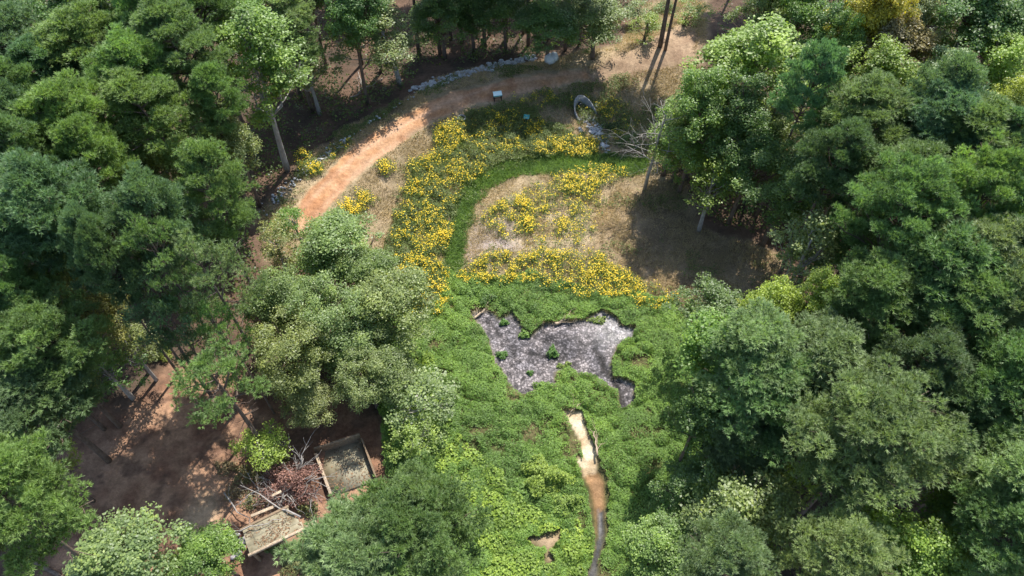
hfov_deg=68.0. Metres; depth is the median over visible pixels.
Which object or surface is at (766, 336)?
pine tree
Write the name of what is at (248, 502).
leafy bush
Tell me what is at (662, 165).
shrub
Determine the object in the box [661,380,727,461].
broadleaf tree
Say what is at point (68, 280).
broadleaf tree
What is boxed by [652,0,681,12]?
leafy bush
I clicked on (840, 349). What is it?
pine tree
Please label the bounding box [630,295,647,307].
flower clump
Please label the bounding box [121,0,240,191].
pine tree
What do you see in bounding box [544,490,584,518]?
feathery bush
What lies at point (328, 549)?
pine tree
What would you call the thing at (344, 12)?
broadleaf tree
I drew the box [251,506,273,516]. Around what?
loose board
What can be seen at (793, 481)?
young tree
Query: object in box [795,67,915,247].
pine tree
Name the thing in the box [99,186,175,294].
broadleaf tree
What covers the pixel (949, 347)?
pine tree
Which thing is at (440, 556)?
pine tree
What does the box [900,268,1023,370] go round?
pine tree
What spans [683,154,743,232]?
young tree
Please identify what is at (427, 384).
young tree
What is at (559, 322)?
driftwood
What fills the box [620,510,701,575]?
broadleaf tree
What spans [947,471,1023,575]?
pine tree
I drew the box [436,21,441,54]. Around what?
broadleaf tree
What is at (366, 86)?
fallen branch
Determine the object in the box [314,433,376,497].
timber pen
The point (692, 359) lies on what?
broadleaf tree
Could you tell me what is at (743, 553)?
pine tree
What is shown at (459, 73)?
riprap stones
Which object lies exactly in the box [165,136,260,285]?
pine tree
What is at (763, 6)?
broadleaf tree
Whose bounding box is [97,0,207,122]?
pine tree
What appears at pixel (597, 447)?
driftwood
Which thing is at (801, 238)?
young tree
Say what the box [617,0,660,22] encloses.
shrub
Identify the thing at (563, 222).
flower clump
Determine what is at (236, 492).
leafy bush
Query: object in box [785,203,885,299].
broadleaf tree
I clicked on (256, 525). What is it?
fallen branch
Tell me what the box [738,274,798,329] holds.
broadleaf tree
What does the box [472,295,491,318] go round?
driftwood
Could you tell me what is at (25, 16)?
broadleaf tree
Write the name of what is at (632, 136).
leafy bush
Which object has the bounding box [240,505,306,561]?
mossy platform
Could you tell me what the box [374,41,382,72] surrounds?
pine tree
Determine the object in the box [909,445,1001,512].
broadleaf tree
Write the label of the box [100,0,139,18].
young tree
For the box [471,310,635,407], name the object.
mud flat
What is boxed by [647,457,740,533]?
broadleaf tree
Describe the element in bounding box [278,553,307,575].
leafy bush
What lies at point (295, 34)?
pine tree
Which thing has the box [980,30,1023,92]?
broadleaf tree
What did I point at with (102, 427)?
broadleaf tree
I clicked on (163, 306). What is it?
pine tree
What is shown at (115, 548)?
broadleaf tree
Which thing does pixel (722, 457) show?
pine tree
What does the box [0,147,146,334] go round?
pine tree
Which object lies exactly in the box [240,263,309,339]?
oak tree
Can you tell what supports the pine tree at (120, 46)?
on the ground at (156, 448)
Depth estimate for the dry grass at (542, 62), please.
79.16 m
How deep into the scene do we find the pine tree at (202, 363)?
51.80 m
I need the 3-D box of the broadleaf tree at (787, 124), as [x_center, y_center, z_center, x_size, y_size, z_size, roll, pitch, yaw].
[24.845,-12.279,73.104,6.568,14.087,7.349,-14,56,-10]
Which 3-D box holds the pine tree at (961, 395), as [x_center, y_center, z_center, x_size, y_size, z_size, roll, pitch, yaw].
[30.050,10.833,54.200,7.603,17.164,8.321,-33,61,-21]
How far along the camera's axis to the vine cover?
59.51 m
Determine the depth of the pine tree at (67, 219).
49.04 m
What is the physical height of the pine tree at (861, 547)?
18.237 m
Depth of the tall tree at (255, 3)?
73.02 m
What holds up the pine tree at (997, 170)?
on the ground at (156, 448)
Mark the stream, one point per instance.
(596, 486)
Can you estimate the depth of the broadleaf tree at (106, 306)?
56.85 m
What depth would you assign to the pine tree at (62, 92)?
55.11 m
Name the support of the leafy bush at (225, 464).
on the ground at (156, 448)
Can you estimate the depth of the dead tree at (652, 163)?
74.38 m
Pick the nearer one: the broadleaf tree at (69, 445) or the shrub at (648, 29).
the broadleaf tree at (69, 445)
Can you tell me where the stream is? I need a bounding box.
[584,472,606,575]
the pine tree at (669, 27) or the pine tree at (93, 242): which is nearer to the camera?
the pine tree at (93, 242)
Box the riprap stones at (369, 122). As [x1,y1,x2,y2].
[343,96,414,141]
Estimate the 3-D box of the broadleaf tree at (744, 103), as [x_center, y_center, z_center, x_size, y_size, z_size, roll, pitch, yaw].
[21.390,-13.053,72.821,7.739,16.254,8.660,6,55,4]
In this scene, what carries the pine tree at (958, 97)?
on the ground at (156, 448)
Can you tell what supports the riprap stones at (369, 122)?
on the ground at (156, 448)
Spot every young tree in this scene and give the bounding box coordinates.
[90,337,150,400]
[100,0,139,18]
[104,321,163,381]
[228,418,293,471]
[255,211,302,271]
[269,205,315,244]
[287,43,343,115]
[382,363,462,429]
[382,410,449,463]
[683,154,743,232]
[766,207,845,293]
[782,458,825,506]
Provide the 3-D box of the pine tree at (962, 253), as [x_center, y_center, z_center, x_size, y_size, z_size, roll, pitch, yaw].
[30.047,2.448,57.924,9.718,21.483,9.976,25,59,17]
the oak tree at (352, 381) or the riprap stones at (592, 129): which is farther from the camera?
the riprap stones at (592, 129)
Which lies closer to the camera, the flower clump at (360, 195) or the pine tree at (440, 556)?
the pine tree at (440, 556)
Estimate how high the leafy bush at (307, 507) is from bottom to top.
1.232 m
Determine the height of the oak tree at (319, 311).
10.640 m
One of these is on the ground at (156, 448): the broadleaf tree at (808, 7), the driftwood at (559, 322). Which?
the broadleaf tree at (808, 7)
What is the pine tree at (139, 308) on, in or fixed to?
on the ground at (156, 448)
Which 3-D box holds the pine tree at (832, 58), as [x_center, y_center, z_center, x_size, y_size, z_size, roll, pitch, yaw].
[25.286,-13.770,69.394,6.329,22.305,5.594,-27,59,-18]
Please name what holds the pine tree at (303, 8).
on the ground at (156, 448)
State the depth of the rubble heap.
57.86 m
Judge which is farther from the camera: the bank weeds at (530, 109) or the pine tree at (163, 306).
the bank weeds at (530, 109)
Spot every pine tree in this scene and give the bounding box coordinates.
[0,0,56,76]
[0,54,71,110]
[0,77,65,149]
[0,109,77,175]
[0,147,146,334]
[0,196,114,352]
[0,250,107,398]
[0,280,122,428]
[0,336,111,467]
[0,426,100,575]
[2,32,104,168]
[7,66,146,248]
[11,422,95,502]
[30,0,167,172]
[45,111,170,278]
[54,198,178,374]
[74,215,195,384]
[77,20,198,206]
[93,64,225,238]
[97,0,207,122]
[99,159,231,349]
[107,260,213,397]
[116,210,245,390]
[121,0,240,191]
[139,295,234,409]
[160,227,277,393]
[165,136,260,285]
[165,330,271,451]
[178,0,245,129]
[185,59,261,207]
[195,299,274,413]
[240,0,316,98]
[269,13,330,112]
[272,485,438,575]
[326,446,493,575]
[370,458,453,549]
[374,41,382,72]
[408,0,420,54]
[505,19,508,39]
[658,0,669,47]
[664,0,676,50]
[675,505,781,575]
[693,296,822,423]
[696,407,798,484]
[709,339,822,474]
[755,37,849,215]
[757,304,884,416]
[771,504,910,575]
[776,115,882,278]
[781,351,978,518]
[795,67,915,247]
[810,244,936,353]
[828,148,980,316]
[847,320,978,446]
[849,137,954,234]
[859,49,990,215]
[867,217,1020,338]
[884,76,999,157]
[889,210,1023,365]
[898,127,1023,245]
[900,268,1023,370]
[904,89,1023,208]
[920,356,1023,462]
[924,417,1023,537]
[942,327,1023,441]
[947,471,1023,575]
[953,261,1023,366]
[967,103,1023,196]
[983,175,1023,251]
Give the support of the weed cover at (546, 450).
on the ground at (156, 448)
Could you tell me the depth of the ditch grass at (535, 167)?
82.05 m
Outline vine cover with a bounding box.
[395,323,593,575]
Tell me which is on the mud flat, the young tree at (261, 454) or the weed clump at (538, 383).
the weed clump at (538, 383)
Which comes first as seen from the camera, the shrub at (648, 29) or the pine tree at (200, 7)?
the pine tree at (200, 7)
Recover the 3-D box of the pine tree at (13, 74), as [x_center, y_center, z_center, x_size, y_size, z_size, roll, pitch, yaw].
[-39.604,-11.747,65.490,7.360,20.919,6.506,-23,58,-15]
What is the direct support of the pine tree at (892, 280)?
on the ground at (156, 448)
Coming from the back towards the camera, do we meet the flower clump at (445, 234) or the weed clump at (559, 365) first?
the flower clump at (445, 234)
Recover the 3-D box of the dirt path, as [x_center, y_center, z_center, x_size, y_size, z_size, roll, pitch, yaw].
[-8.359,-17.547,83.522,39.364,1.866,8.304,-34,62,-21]
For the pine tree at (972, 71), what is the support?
on the ground at (156, 448)
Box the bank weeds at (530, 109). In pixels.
[260,2,778,302]
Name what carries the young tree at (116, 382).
on the ground at (156, 448)
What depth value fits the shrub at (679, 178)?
79.35 m
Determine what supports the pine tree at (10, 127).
on the ground at (156, 448)
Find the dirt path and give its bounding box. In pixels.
[291,70,588,232]
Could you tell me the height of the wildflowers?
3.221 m
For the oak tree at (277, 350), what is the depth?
59.37 m
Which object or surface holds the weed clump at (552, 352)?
on the mud flat
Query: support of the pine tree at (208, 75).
on the ground at (156, 448)
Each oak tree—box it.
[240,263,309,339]
[249,302,337,397]
[270,269,364,355]
[273,376,339,427]
[291,205,385,287]
[310,301,401,380]
[324,243,400,293]
[330,341,393,413]
[339,261,440,353]
[355,344,422,404]
[556,0,630,59]
[646,110,703,176]
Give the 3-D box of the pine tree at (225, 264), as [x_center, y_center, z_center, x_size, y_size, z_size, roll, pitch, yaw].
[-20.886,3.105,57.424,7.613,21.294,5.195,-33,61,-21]
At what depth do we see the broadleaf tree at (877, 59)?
67.93 m
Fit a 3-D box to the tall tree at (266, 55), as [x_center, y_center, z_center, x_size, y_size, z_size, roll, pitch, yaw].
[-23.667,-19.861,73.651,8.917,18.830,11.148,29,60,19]
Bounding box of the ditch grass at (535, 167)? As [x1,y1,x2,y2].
[441,149,651,281]
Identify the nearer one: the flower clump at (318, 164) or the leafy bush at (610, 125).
the flower clump at (318, 164)
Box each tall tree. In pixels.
[194,0,271,123]
[212,3,317,171]
[320,0,418,86]
[654,62,738,147]
[678,11,820,138]
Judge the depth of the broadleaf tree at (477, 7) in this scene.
88.11 m
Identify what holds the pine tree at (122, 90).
on the ground at (156, 448)
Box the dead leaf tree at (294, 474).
[228,432,343,515]
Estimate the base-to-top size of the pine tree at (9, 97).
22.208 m
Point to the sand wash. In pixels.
(587, 462)
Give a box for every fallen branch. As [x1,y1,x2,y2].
[223,484,257,519]
[230,517,280,536]
[234,480,300,522]
[351,77,383,96]
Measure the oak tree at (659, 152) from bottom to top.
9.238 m
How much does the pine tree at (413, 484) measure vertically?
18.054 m
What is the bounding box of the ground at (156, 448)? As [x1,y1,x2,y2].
[0,0,1023,575]
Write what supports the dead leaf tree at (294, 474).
on the ground at (156, 448)
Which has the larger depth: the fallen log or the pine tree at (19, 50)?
the pine tree at (19, 50)
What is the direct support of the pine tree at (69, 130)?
on the ground at (156, 448)
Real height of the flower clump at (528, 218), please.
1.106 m
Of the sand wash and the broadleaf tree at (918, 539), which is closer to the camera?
the broadleaf tree at (918, 539)
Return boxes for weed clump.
[495,350,507,359]
[499,318,509,325]
[518,328,530,338]
[526,370,533,375]
[532,381,550,393]
[546,344,559,358]
[556,363,565,368]
[586,315,607,324]
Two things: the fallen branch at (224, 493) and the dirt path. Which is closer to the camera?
the fallen branch at (224, 493)
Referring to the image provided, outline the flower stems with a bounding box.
[294,88,680,318]
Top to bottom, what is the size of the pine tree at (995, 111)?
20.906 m
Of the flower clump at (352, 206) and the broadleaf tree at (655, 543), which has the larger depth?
the flower clump at (352, 206)
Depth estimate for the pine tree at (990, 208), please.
52.49 m
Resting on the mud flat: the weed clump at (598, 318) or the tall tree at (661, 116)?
the weed clump at (598, 318)
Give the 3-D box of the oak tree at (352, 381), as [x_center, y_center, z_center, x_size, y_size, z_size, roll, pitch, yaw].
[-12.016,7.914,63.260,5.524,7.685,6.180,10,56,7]
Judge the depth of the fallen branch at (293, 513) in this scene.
57.74 m
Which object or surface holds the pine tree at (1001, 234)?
on the ground at (156, 448)
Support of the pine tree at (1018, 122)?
on the ground at (156, 448)
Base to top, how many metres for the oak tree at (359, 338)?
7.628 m
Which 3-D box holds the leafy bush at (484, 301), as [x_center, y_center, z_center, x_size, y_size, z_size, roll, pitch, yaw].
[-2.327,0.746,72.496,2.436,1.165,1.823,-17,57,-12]
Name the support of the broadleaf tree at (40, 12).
on the ground at (156, 448)
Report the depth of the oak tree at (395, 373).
61.41 m
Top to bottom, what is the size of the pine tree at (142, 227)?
22.835 m
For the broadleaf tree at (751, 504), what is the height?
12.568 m
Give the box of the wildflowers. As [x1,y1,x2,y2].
[294,88,678,313]
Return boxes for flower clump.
[293,146,313,162]
[306,159,325,176]
[334,194,367,216]
[353,186,381,211]
[376,156,402,176]
[436,225,455,243]
[514,195,532,209]
[520,212,536,230]
[555,215,573,234]
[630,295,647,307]
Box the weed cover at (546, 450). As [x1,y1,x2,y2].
[376,268,722,575]
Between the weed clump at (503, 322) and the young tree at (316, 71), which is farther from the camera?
the young tree at (316, 71)
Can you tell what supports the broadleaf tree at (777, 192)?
on the ground at (156, 448)
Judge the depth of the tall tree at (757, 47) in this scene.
70.36 m
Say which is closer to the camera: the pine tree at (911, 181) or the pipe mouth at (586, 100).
the pine tree at (911, 181)
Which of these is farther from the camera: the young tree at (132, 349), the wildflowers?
the wildflowers
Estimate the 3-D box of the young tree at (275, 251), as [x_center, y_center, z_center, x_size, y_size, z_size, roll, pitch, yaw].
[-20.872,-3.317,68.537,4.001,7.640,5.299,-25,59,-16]
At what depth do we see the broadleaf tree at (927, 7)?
72.34 m
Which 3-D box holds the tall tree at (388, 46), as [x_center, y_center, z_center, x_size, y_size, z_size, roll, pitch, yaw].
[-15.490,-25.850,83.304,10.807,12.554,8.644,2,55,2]
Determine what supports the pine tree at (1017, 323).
on the ground at (156, 448)
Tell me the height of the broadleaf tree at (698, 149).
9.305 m
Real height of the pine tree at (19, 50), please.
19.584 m
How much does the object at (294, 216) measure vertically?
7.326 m
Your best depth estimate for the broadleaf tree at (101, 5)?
73.48 m
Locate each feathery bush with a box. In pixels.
[503,478,529,502]
[520,454,578,500]
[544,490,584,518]
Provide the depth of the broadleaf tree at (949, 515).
50.42 m
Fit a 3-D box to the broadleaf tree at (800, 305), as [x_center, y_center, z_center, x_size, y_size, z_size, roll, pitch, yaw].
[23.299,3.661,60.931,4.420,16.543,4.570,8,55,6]
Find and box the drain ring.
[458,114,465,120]
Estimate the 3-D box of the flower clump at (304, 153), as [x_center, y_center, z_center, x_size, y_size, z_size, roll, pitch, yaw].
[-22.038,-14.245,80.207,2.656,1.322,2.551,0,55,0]
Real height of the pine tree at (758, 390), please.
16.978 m
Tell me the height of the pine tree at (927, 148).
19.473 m
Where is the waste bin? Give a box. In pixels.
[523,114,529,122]
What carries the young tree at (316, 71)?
on the ground at (156, 448)
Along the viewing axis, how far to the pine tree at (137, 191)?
50.29 m
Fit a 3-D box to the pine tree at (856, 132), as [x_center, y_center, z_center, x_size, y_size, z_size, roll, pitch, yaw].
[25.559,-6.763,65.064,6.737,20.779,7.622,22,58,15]
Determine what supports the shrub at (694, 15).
on the ground at (156, 448)
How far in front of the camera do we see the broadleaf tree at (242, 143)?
66.76 m
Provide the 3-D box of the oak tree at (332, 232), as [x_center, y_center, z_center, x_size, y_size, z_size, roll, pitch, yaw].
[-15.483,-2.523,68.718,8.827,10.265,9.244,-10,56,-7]
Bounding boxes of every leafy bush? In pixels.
[148,345,172,362]
[213,460,239,476]
[224,483,247,500]
[232,464,263,484]
[240,491,268,509]
[261,451,289,471]
[261,544,281,555]
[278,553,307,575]
[296,499,317,517]
[394,456,421,471]
[423,395,456,421]
[455,285,486,302]
[478,292,496,307]
[602,119,622,131]
[618,131,639,146]
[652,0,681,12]
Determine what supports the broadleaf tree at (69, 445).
on the ground at (156, 448)
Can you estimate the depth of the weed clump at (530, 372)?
67.84 m
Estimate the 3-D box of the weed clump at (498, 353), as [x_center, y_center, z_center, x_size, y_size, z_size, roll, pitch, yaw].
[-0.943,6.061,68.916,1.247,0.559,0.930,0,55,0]
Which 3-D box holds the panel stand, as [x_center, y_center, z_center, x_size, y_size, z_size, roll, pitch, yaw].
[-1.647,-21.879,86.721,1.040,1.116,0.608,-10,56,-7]
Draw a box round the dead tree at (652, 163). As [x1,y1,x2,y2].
[605,87,704,190]
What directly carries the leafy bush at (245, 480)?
on the ground at (156, 448)
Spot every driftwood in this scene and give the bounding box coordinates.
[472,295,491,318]
[554,307,575,324]
[589,420,603,455]
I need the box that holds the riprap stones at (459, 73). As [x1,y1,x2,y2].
[408,54,537,92]
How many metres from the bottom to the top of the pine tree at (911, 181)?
22.716 m
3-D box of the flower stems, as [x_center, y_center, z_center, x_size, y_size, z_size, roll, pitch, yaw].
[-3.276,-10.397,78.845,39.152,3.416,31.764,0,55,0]
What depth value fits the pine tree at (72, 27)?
61.83 m
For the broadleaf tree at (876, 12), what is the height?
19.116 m
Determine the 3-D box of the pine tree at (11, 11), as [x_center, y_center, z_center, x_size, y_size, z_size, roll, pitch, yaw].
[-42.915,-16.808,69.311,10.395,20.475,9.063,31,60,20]
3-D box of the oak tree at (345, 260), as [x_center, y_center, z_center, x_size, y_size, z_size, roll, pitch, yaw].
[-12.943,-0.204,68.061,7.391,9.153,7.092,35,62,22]
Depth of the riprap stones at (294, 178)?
78.22 m
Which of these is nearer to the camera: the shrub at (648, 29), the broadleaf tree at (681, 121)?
the broadleaf tree at (681, 121)
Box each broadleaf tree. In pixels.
[0,0,46,39]
[0,408,74,494]
[23,0,105,110]
[29,257,130,355]
[29,370,106,430]
[50,0,119,15]
[58,279,148,373]
[62,501,192,575]
[98,129,206,201]
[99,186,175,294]
[165,517,245,575]
[178,97,262,207]
[282,0,326,68]
[322,0,394,104]
[408,0,499,59]
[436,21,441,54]
[441,0,494,53]
[459,0,545,52]
[482,27,486,49]
[510,0,580,58]
[526,0,529,45]
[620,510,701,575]
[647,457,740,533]
[655,66,738,193]
[660,111,712,182]
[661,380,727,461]
[662,270,749,333]
[672,306,781,408]
[676,374,784,500]
[677,459,809,570]
[678,123,735,192]
[693,119,800,224]
[702,69,786,198]
[716,135,831,246]
[723,0,793,30]
[735,94,807,200]
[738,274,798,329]
[767,0,831,98]
[772,0,857,109]
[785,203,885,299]
[791,264,848,331]
[794,32,924,128]
[817,6,870,110]
[820,0,920,122]
[853,6,941,86]
[858,499,971,575]
[892,0,1012,83]
[906,520,1017,575]
[907,0,962,64]
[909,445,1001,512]
[915,36,977,88]
[918,490,1023,575]
[954,0,1023,73]
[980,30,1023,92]
[986,72,1023,127]
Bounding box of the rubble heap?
[230,531,245,559]
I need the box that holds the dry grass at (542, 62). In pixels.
[255,0,783,333]
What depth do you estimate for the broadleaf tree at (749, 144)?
69.33 m
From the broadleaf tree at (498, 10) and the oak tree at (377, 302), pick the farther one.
the broadleaf tree at (498, 10)
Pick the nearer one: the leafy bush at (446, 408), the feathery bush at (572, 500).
the feathery bush at (572, 500)
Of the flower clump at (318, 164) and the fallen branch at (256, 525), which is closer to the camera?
the fallen branch at (256, 525)
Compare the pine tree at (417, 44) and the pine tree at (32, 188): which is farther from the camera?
the pine tree at (417, 44)
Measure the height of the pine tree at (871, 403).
20.552 m
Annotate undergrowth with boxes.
[4,0,1022,575]
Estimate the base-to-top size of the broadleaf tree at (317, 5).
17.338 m
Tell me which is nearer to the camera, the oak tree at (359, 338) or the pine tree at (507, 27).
the oak tree at (359, 338)
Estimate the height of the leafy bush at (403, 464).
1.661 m
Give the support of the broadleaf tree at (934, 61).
on the ground at (156, 448)
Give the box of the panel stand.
[493,91,502,101]
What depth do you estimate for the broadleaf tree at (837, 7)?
73.51 m
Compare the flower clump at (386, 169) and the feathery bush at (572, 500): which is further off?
the flower clump at (386, 169)
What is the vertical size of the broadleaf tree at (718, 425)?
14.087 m
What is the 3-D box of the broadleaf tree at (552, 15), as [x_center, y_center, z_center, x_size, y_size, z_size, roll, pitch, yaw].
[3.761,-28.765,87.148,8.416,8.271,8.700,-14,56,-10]
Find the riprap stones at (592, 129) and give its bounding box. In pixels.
[578,116,610,152]
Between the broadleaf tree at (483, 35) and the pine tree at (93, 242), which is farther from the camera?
the broadleaf tree at (483, 35)
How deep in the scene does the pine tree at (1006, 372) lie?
47.31 m
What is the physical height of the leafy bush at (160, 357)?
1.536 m
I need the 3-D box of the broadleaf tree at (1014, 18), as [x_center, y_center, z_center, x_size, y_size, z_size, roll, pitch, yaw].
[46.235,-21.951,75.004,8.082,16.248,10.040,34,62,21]
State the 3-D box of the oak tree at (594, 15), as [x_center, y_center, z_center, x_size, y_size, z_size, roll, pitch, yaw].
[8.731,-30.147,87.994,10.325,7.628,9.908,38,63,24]
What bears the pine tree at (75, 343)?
on the ground at (156, 448)
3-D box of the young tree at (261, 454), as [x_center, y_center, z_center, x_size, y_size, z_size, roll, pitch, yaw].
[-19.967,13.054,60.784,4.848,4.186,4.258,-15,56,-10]
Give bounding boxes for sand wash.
[565,410,598,475]
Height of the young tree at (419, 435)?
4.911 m
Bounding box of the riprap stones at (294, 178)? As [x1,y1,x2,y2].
[259,137,352,215]
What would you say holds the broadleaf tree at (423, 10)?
on the ground at (156, 448)
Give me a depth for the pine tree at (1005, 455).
45.73 m
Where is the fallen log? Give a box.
[33,561,63,575]
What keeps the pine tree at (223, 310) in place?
on the ground at (156, 448)
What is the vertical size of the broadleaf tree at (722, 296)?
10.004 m
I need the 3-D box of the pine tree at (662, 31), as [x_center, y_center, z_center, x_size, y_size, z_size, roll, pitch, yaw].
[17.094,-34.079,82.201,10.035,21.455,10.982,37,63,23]
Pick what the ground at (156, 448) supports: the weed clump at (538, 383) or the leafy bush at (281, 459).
the leafy bush at (281, 459)
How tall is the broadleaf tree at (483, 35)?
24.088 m
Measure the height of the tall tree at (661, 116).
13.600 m
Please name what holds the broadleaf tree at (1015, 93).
on the ground at (156, 448)
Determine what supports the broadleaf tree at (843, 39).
on the ground at (156, 448)
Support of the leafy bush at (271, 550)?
on the ground at (156, 448)
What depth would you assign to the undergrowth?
82.67 m
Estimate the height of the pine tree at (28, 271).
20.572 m
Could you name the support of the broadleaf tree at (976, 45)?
on the ground at (156, 448)
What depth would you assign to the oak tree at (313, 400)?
60.58 m
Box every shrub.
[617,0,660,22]
[625,9,668,44]
[650,146,689,178]
[656,154,699,184]
[670,0,716,26]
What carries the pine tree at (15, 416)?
on the ground at (156, 448)
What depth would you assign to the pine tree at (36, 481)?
42.08 m
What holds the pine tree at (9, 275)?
on the ground at (156, 448)
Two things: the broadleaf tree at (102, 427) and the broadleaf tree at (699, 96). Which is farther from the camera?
the broadleaf tree at (699, 96)
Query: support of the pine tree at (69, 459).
on the ground at (156, 448)
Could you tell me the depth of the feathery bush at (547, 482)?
61.15 m
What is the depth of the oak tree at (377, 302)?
62.97 m
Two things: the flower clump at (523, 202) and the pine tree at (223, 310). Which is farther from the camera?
the flower clump at (523, 202)
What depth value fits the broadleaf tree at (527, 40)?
93.27 m
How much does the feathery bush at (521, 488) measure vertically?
1.044 m
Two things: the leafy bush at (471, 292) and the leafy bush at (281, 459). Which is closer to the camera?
the leafy bush at (281, 459)
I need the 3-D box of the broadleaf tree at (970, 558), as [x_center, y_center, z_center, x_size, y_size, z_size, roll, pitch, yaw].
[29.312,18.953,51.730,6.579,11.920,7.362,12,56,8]
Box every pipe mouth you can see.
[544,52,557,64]
[574,95,597,122]
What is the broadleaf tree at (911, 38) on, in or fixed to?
on the ground at (156, 448)
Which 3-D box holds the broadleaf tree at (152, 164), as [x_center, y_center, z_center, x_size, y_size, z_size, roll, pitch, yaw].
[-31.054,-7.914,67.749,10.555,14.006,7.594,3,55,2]
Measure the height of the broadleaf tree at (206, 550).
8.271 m
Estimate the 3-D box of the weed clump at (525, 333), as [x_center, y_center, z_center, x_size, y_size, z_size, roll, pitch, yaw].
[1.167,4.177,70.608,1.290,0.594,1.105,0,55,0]

